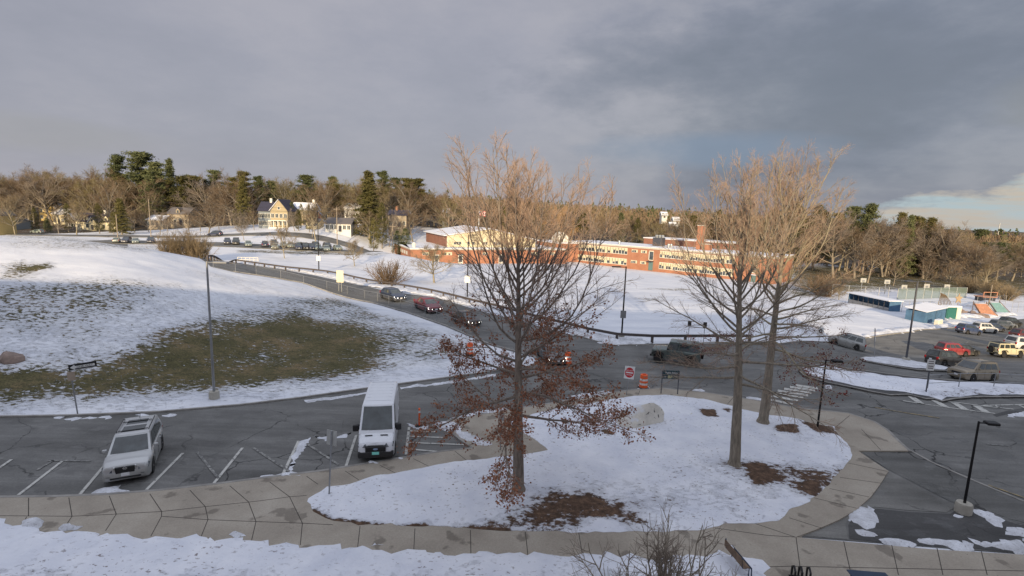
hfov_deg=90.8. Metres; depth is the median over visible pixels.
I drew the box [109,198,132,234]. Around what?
spruce tree
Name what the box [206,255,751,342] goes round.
guard rail
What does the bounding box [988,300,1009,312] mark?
playground slide
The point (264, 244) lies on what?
parked car
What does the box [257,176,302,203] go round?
bare tree
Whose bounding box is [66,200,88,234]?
bare tree
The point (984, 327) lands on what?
parked suv
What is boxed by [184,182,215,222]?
bare tree
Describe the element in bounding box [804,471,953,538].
apron
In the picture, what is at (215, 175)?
pine tree
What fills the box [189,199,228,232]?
bare tree
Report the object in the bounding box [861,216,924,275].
bare tree
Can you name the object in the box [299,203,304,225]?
cedar tree
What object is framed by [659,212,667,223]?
house
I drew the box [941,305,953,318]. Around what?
portable toilet
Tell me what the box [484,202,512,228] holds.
bare tree
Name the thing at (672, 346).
window
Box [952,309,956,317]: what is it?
door
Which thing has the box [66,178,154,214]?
bare tree
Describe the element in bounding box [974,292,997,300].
play house
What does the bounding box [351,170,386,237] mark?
spruce tree
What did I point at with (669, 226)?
bare tree
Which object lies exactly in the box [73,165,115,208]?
bare tree
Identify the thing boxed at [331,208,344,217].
bare tree
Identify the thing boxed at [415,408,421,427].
delineator post
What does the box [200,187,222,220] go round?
bare tree
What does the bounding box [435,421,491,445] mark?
snow heap
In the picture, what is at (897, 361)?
snow cover
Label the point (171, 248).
bush
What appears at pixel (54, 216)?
bare tree
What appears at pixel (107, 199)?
bare tree
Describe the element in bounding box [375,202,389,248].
cedar tree
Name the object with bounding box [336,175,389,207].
bare tree
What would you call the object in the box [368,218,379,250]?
cedar tree
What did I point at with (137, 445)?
parked suv
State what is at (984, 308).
playground slide
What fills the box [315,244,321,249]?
parked car
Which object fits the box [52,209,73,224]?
house
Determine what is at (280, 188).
bare tree
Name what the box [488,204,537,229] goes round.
bare tree
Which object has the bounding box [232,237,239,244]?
parked car
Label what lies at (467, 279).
street lamp
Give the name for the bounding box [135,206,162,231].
bare tree
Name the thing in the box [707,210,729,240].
cedar tree
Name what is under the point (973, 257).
bare tree
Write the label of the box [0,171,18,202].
bare tree
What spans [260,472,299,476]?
snow heap
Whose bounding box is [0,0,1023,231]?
sky
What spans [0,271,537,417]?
kerb
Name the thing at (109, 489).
snow heap
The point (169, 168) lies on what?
pine tree
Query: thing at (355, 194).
bare tree
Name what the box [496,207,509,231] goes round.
cedar tree
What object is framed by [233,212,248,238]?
bare tree
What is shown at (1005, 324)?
parked suv
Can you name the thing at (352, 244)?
bare tree
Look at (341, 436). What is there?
snow heap
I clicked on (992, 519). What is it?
snow heap
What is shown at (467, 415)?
snow heap
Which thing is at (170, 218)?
bare tree
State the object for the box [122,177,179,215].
bare tree
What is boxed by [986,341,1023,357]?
off roader
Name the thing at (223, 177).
bare tree
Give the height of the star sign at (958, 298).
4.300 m
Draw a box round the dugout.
[846,292,903,311]
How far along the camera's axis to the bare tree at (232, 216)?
200.22 m
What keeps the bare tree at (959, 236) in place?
on the ground
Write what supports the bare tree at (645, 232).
on the ground
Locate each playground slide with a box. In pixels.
[972,301,997,315]
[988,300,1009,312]
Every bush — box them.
[146,231,192,253]
[161,228,214,257]
[177,235,220,258]
[795,270,851,296]
[953,275,986,292]
[971,279,1011,296]
[988,283,1023,300]
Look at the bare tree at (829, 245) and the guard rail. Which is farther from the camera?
the bare tree at (829, 245)
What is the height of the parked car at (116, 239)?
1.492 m
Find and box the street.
[5,232,366,249]
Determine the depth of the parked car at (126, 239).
148.74 m
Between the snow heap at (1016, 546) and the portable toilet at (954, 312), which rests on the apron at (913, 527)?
the snow heap at (1016, 546)
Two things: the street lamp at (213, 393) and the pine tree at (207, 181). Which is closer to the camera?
the street lamp at (213, 393)
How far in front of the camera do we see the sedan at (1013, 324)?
82.61 m
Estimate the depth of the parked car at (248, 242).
142.58 m
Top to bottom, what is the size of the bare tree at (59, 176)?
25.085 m
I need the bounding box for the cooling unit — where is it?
[652,235,664,245]
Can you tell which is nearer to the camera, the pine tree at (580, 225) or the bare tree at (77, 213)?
the bare tree at (77, 213)
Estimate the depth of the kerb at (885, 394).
36.22 m
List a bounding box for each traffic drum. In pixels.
[466,342,472,355]
[563,352,570,364]
[638,373,648,388]
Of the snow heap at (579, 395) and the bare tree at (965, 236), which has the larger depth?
the bare tree at (965, 236)
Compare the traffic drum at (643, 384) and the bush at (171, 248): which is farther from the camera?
the bush at (171, 248)
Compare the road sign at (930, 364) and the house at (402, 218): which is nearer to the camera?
the road sign at (930, 364)
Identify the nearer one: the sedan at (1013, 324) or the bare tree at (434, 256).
the sedan at (1013, 324)
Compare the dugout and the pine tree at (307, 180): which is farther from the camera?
the pine tree at (307, 180)
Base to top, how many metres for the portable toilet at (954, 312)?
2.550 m
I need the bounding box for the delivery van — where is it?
[353,381,400,457]
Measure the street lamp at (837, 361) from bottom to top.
4.599 m
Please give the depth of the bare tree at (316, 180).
252.08 m
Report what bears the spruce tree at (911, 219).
on the ground
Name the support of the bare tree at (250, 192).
on the ground
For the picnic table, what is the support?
on the sidewalk
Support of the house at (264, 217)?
on the ground
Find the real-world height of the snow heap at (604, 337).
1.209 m
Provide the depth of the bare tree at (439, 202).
223.01 m
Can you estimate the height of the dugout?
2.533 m
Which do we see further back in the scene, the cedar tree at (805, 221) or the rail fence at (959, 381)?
the cedar tree at (805, 221)
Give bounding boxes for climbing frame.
[938,293,950,304]
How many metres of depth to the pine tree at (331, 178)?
235.62 m
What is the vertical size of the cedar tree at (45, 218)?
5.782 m
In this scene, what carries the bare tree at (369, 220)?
on the ground
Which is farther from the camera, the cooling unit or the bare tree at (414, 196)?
the bare tree at (414, 196)
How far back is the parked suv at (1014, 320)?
85.13 m
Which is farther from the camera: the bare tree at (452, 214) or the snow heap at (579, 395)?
the bare tree at (452, 214)
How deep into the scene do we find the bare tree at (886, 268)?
169.07 m
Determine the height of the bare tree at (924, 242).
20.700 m
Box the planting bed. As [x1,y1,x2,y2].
[307,395,851,532]
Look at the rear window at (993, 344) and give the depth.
53.89 m
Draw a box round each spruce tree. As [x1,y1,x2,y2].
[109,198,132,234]
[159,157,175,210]
[232,175,254,227]
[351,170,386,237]
[612,212,625,241]
[877,212,912,270]
[891,215,921,270]
[893,215,916,276]
[905,217,941,274]
[917,217,926,229]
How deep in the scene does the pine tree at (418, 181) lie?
242.98 m
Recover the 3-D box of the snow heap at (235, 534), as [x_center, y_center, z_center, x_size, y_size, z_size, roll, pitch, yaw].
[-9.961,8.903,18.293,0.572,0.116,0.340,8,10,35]
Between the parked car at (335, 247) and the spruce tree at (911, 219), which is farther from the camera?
the spruce tree at (911, 219)
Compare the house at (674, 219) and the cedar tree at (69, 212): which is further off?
the house at (674, 219)
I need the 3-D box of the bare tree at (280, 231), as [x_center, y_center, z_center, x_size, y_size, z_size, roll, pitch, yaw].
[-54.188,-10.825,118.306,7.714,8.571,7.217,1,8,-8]
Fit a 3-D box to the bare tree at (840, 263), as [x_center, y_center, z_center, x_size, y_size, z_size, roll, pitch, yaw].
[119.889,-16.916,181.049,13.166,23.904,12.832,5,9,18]
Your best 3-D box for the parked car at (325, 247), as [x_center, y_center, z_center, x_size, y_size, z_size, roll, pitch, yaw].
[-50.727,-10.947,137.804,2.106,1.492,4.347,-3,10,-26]
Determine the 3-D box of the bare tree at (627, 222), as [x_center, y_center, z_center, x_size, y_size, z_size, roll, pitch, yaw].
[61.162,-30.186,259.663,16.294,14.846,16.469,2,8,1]
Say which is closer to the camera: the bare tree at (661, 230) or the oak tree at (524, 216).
the oak tree at (524, 216)
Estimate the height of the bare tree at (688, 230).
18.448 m
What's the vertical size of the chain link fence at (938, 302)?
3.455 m
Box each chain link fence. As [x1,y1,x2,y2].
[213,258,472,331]
[831,284,889,299]
[901,301,975,311]
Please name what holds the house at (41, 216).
on the ground
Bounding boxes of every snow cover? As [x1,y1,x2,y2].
[804,365,1023,399]
[862,356,947,369]
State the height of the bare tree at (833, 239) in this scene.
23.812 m
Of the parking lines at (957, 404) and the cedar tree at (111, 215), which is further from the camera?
the cedar tree at (111, 215)
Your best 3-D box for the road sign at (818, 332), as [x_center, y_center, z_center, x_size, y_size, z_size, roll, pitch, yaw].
[25.538,5.040,42.088,0.560,3.800,0.094,1,8,-8]
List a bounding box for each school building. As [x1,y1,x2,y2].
[394,225,566,263]
[537,232,578,261]
[571,225,793,283]
[643,237,737,249]
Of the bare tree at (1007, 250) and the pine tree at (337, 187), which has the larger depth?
the pine tree at (337, 187)
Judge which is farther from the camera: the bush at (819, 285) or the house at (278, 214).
the house at (278, 214)
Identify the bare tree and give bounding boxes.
[0,167,75,224]
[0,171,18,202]
[0,174,44,219]
[0,180,18,205]
[0,193,33,233]
[1,180,30,216]
[7,177,50,223]
[14,170,69,215]
[16,163,62,189]
[25,170,82,208]
[41,169,81,204]
[42,173,107,212]
[44,209,72,233]
[48,172,82,192]
[48,180,80,208]
[50,176,129,213]
[57,180,87,207]
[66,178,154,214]
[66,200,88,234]
[66,209,87,229]
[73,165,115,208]
[74,177,140,212]
[80,166,137,185]
[85,180,138,232]
[98,207,117,228]
[105,187,144,224]
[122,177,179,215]
[125,208,146,231]
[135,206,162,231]
[146,209,172,234]
[151,211,177,230]
[161,183,197,209]
[170,173,236,223]
[175,210,196,229]
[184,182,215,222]
[188,211,207,230]
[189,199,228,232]
[192,181,257,225]
[199,185,237,224]
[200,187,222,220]
[203,167,242,210]
[206,173,268,224]
[206,211,225,227]
[225,210,238,227]
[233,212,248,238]
[236,211,250,226]
[246,191,267,221]
[246,207,260,227]
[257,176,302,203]
[265,177,298,202]
[265,225,299,257]
[273,183,308,202]
[282,209,301,230]
[292,184,338,216]
[295,178,330,207]
[302,195,326,240]
[304,177,350,220]
[304,210,324,236]
[311,186,339,215]
[313,179,330,215]
[318,204,332,220]
[327,180,360,212]
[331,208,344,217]
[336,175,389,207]
[338,186,379,206]
[339,175,383,212]
[339,205,354,217]
[339,239,364,265]
[340,186,365,223]
[354,181,393,206]
[355,210,387,242]
[373,184,416,221]
[377,192,410,219]
[380,209,405,246]
[382,179,438,222]
[396,204,426,241]
[406,242,463,282]
[409,193,429,226]
[411,190,467,227]
[416,198,438,225]
[420,187,439,224]
[422,192,442,226]
[430,192,455,227]
[435,194,473,227]
[451,197,495,226]
[454,194,480,225]
[467,197,483,226]
[471,196,495,225]
[475,199,505,227]
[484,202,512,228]
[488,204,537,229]
[538,204,579,239]
[560,499,740,575]
[579,218,600,239]
[592,214,613,239]
[595,215,624,240]
[609,221,639,242]
[625,215,645,240]
[629,218,647,241]
[633,138,871,467]
[635,221,671,243]
[639,223,655,239]
[652,221,666,235]
[656,219,681,237]
[660,221,695,237]
[662,219,691,238]
[677,217,713,238]
[678,138,874,424]
[715,222,746,239]
[734,221,774,248]
[752,212,819,249]
[785,207,874,275]
[816,219,842,265]
[827,210,864,270]
[830,216,848,269]
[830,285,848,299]
[831,211,894,270]
[834,222,890,278]
[840,217,930,275]
[844,216,919,276]
[850,241,892,282]
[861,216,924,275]
[868,224,916,275]
[880,256,910,285]
[896,220,959,278]
[911,223,960,276]
[916,228,971,279]
[917,219,984,279]
[917,258,945,283]
[922,226,977,278]
[939,239,1023,280]
[939,260,970,284]
[945,225,975,274]
[948,239,1011,283]
[951,238,1021,281]
[951,241,983,274]
[971,260,1004,283]
[982,238,1023,274]
[989,241,1023,280]
[1002,239,1023,272]
[1002,246,1023,271]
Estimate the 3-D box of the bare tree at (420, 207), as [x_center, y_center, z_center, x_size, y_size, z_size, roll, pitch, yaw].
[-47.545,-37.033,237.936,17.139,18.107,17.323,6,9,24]
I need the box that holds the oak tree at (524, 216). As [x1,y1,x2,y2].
[396,127,655,511]
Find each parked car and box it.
[30,229,44,232]
[112,237,120,242]
[121,236,131,242]
[131,238,139,242]
[146,237,155,242]
[207,230,222,235]
[224,238,230,243]
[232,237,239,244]
[244,240,252,245]
[260,241,268,246]
[294,243,302,249]
[300,242,308,249]
[308,243,315,249]
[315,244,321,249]
[322,242,331,248]
[322,245,329,250]
[332,245,342,249]
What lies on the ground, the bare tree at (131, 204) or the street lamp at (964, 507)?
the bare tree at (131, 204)
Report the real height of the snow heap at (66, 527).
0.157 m
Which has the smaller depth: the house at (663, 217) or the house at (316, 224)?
the house at (316, 224)
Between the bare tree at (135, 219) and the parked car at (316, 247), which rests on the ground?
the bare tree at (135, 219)
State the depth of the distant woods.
319.33 m
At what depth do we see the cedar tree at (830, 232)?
210.48 m
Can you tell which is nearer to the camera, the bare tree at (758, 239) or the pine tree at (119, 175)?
the bare tree at (758, 239)
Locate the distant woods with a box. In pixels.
[22,182,1023,261]
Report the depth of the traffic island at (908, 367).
43.87 m
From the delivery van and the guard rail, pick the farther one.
the guard rail
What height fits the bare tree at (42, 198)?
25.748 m
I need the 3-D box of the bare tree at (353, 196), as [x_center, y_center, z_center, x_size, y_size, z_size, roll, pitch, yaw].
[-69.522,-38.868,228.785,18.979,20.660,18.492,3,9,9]
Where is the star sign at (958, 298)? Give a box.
[955,293,962,304]
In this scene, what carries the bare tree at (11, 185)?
on the ground
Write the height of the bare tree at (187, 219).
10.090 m
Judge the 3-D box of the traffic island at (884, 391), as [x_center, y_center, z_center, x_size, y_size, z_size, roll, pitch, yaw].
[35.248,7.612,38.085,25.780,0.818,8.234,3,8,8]
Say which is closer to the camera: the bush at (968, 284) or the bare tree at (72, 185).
the bush at (968, 284)
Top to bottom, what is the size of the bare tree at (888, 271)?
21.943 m
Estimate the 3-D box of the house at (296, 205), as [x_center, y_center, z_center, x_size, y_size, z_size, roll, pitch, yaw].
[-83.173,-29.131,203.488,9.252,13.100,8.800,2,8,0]
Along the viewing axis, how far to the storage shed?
85.13 m
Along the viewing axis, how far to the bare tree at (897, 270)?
147.61 m
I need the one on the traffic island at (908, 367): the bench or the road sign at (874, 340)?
the road sign at (874, 340)
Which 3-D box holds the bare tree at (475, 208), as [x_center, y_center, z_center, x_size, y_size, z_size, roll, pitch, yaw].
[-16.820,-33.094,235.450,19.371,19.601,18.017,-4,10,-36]
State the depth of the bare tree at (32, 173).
247.37 m
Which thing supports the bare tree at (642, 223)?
on the ground
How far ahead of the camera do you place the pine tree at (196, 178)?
230.39 m
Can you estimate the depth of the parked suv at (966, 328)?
73.40 m
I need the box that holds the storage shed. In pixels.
[905,302,947,322]
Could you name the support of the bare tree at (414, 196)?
on the ground
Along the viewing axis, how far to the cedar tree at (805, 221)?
170.24 m
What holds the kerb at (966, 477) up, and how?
on the road
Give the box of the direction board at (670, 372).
[661,370,679,393]
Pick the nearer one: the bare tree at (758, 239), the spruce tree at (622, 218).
the bare tree at (758, 239)
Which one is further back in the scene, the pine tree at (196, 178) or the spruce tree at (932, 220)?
the pine tree at (196, 178)
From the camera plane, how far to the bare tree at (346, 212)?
194.76 m
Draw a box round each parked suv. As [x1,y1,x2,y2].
[101,415,163,482]
[924,348,962,365]
[934,341,970,356]
[947,358,999,380]
[955,323,982,334]
[972,321,998,333]
[989,319,1013,329]
[999,316,1022,326]
[1003,334,1023,348]
[1008,328,1023,335]
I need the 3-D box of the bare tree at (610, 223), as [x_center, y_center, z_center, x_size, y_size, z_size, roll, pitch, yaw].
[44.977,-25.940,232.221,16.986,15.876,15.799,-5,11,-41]
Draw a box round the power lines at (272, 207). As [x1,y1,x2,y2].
[117,201,444,229]
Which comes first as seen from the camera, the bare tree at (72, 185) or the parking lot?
the parking lot
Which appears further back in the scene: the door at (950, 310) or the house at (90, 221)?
the house at (90, 221)
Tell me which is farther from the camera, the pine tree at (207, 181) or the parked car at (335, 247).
the pine tree at (207, 181)
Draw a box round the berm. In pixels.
[994,408,1023,416]
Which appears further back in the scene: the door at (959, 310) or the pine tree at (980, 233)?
the pine tree at (980, 233)
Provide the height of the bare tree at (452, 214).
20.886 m
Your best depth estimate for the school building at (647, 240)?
184.15 m
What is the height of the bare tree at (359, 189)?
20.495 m
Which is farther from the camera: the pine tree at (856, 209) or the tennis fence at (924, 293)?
the pine tree at (856, 209)
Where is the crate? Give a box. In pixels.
[933,319,942,324]
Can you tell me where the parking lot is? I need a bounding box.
[91,240,381,252]
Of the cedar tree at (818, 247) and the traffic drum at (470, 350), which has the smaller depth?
the traffic drum at (470, 350)
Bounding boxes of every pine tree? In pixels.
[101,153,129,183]
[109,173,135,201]
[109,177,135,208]
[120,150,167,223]
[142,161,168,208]
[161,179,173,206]
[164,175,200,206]
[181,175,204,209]
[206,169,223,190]
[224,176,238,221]
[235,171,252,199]
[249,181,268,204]
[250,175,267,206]
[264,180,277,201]
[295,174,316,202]
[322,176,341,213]
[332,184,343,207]
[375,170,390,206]
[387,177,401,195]
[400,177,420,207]
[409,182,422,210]
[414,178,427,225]
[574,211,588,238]
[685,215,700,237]
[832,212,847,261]
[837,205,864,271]
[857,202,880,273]
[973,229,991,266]
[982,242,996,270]
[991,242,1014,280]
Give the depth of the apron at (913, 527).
20.23 m
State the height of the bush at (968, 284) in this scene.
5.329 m
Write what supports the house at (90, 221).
on the ground
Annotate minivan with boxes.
[827,333,866,350]
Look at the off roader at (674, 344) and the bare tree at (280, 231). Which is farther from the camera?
the bare tree at (280, 231)
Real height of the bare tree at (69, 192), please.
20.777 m
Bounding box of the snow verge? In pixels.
[0,518,769,575]
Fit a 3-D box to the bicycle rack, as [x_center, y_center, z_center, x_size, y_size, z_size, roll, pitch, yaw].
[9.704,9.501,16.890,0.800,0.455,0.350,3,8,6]
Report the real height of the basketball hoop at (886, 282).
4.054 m
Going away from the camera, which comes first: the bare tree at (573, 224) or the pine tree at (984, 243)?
the pine tree at (984, 243)
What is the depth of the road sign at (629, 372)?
33.78 m
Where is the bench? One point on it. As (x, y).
(736, 555)
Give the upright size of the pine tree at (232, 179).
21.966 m
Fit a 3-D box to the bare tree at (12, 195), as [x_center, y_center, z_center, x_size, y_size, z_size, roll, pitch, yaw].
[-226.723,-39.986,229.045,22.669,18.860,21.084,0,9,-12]
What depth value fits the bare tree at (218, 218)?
195.78 m
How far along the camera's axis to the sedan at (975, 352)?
54.02 m
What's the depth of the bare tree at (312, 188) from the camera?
242.78 m
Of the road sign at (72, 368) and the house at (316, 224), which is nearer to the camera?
the road sign at (72, 368)
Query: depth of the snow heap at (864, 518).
20.60 m
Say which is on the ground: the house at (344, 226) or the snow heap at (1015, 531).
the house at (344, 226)
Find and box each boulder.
[0,351,24,364]
[617,401,663,427]
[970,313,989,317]
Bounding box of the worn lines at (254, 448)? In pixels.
[36,342,1009,478]
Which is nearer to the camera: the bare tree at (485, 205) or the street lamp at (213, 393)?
the street lamp at (213, 393)
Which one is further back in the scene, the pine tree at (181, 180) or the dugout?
the pine tree at (181, 180)
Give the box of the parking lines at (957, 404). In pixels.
[0,384,1023,494]
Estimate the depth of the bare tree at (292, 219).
178.56 m
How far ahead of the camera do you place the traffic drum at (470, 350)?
42.46 m
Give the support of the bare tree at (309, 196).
on the ground
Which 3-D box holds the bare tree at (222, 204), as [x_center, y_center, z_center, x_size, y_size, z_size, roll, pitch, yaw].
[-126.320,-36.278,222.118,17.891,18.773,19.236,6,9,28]
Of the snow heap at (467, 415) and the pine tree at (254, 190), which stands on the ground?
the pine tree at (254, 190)
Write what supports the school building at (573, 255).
on the ground
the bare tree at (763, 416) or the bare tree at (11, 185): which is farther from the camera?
the bare tree at (11, 185)
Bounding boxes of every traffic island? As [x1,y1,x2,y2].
[802,363,1023,402]
[861,356,948,371]
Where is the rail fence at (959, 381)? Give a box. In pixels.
[927,373,1023,387]
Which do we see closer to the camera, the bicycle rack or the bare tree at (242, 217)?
the bicycle rack
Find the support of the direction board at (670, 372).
on the sidewalk
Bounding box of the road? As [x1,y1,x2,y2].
[0,243,1023,554]
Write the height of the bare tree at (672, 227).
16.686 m
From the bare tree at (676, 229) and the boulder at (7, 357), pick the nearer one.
the boulder at (7, 357)
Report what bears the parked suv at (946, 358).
on the road
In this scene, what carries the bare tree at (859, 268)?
on the ground
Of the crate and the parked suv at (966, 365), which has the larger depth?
the crate
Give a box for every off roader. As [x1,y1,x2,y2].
[650,338,703,365]
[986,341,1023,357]
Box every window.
[578,244,627,254]
[578,254,626,264]
[648,251,653,260]
[659,262,731,276]
[660,251,734,263]
[669,344,678,349]
[679,345,688,351]
[690,346,697,352]
[989,342,998,347]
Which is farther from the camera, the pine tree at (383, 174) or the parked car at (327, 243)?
the pine tree at (383, 174)
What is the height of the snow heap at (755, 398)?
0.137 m
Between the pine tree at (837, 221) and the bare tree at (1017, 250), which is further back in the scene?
the pine tree at (837, 221)
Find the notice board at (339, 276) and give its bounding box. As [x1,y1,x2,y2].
[336,270,343,291]
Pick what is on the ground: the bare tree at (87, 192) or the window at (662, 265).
the bare tree at (87, 192)
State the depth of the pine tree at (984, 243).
188.21 m
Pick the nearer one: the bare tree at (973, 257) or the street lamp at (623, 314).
the street lamp at (623, 314)
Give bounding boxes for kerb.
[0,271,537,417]
[0,387,910,497]
[574,327,954,345]
[798,363,1023,402]
[860,355,948,371]
[911,450,1023,501]
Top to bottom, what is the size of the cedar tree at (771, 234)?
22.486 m
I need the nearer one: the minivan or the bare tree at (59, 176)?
the minivan
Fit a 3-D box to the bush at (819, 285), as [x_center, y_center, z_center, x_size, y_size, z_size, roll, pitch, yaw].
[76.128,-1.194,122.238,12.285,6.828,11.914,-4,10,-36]
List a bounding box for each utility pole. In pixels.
[148,199,151,236]
[391,224,395,252]
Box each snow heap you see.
[21,517,43,527]
[58,523,82,530]
[65,417,80,420]
[92,485,128,492]
[162,414,176,416]
[229,531,245,537]
[238,261,651,345]
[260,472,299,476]
[289,437,310,472]
[304,392,366,402]
[315,433,350,440]
[400,374,495,388]
[407,423,427,428]
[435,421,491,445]
[453,408,505,417]
[567,391,609,399]
[746,396,760,399]
[848,506,878,536]
[862,321,959,337]
[879,538,1023,554]
[945,312,1017,319]
[964,300,1002,309]
[973,509,1004,527]
[1005,527,1023,536]
[1008,411,1023,416]
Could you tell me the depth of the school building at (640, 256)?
162.64 m
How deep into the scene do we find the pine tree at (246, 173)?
235.88 m
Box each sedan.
[380,287,406,300]
[414,296,442,312]
[451,310,480,325]
[536,343,565,363]
[959,343,979,355]
[986,322,1005,331]
[1006,320,1017,327]
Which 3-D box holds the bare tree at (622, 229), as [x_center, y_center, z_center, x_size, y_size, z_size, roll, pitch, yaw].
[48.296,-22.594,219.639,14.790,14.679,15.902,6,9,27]
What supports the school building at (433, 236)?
on the ground
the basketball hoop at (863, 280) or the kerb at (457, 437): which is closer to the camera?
the kerb at (457, 437)
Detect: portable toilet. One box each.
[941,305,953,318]
[950,305,957,318]
[954,305,962,318]
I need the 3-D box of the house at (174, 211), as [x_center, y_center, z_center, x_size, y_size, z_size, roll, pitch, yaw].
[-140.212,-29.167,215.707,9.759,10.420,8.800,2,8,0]
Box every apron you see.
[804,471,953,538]
[849,509,1023,551]
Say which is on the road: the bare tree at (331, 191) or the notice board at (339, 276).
the notice board at (339, 276)
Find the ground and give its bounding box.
[0,206,1023,553]
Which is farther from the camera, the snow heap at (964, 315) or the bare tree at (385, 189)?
the bare tree at (385, 189)
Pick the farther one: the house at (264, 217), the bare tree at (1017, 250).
the house at (264, 217)
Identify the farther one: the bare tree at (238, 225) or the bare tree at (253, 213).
the bare tree at (253, 213)
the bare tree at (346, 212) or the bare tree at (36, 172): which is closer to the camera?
the bare tree at (346, 212)
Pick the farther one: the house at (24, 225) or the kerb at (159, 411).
the house at (24, 225)
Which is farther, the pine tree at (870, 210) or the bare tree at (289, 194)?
the bare tree at (289, 194)
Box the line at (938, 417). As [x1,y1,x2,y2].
[875,407,1023,497]
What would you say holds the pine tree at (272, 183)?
on the ground
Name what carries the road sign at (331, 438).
on the planting bed
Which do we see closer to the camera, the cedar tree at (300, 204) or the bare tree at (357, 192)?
the cedar tree at (300, 204)
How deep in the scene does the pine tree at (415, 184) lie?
237.14 m
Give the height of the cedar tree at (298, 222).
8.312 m
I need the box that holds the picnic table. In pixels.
[847,570,887,575]
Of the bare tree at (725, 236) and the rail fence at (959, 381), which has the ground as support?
the bare tree at (725, 236)
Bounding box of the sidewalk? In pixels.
[0,388,1023,575]
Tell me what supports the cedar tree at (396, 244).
on the ground
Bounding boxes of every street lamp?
[206,261,228,399]
[311,210,320,268]
[465,235,475,296]
[612,266,626,336]
[816,359,842,426]
[902,280,931,359]
[954,420,1000,515]
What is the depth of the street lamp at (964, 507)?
21.17 m
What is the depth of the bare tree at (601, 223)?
242.80 m
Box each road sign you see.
[67,361,96,413]
[327,429,336,493]
[624,366,634,394]
[816,327,823,360]
[874,328,875,356]
[925,359,935,391]
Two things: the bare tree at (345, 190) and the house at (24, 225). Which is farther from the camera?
the bare tree at (345, 190)
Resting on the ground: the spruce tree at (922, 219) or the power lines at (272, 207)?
the spruce tree at (922, 219)
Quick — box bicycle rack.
[788,565,811,575]
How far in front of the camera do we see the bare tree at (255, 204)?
236.23 m
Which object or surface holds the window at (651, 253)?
in the school building at (640, 256)
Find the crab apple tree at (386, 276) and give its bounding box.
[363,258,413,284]
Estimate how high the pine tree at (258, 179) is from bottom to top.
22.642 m
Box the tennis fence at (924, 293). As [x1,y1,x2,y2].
[897,287,967,298]
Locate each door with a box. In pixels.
[648,262,652,269]
[947,308,952,317]
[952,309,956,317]
[956,309,960,317]
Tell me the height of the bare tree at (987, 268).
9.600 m
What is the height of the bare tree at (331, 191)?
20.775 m
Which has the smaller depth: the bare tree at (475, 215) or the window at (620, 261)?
the window at (620, 261)
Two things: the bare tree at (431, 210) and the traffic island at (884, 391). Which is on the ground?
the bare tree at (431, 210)
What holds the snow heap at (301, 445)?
on the road
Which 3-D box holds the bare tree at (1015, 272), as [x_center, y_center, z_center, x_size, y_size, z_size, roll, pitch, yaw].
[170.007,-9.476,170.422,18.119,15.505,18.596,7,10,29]
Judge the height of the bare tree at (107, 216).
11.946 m
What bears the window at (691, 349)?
in the off roader at (674, 344)
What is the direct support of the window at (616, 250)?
in the school building at (640, 256)
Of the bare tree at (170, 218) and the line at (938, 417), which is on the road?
the line at (938, 417)
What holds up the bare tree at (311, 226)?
on the ground
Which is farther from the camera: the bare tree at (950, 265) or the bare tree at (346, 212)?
the bare tree at (346, 212)
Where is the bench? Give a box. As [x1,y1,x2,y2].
[724,538,751,575]
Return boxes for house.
[0,209,16,234]
[16,217,32,229]
[38,200,61,220]
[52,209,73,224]
[64,213,76,228]
[75,210,132,229]
[87,216,99,230]
[145,215,169,229]
[165,207,199,227]
[257,198,274,227]
[268,199,297,228]
[293,200,320,224]
[305,218,324,228]
[324,217,357,236]
[344,203,362,222]
[387,206,410,235]
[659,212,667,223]
[671,217,679,227]
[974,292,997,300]
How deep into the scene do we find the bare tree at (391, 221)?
184.53 m
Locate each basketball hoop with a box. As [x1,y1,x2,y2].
[860,278,866,291]
[884,280,889,293]
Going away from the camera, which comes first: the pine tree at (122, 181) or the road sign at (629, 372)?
the road sign at (629, 372)
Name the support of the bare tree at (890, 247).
on the ground
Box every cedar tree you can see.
[29,207,40,229]
[43,217,49,229]
[45,219,52,232]
[62,203,73,231]
[92,202,105,233]
[108,212,115,232]
[134,174,167,220]
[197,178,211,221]
[294,209,301,230]
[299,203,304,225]
[304,204,314,231]
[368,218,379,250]
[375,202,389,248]
[390,230,402,254]
[397,228,410,249]
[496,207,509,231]
[631,217,641,242]
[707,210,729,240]
[755,210,784,252]
[768,202,813,264]
[795,204,835,269]
[809,214,835,262]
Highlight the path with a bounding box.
[862,452,1023,523]
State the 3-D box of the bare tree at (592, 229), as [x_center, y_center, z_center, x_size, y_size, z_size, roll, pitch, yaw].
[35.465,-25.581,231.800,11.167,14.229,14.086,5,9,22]
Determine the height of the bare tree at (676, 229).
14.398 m
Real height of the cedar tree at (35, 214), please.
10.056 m
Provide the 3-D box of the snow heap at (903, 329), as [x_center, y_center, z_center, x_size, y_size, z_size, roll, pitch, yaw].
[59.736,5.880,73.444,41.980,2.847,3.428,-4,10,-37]
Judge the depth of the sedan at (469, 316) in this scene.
53.97 m
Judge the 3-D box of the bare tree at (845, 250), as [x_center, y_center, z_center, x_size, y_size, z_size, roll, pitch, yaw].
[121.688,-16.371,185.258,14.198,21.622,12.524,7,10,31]
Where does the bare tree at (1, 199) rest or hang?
on the ground

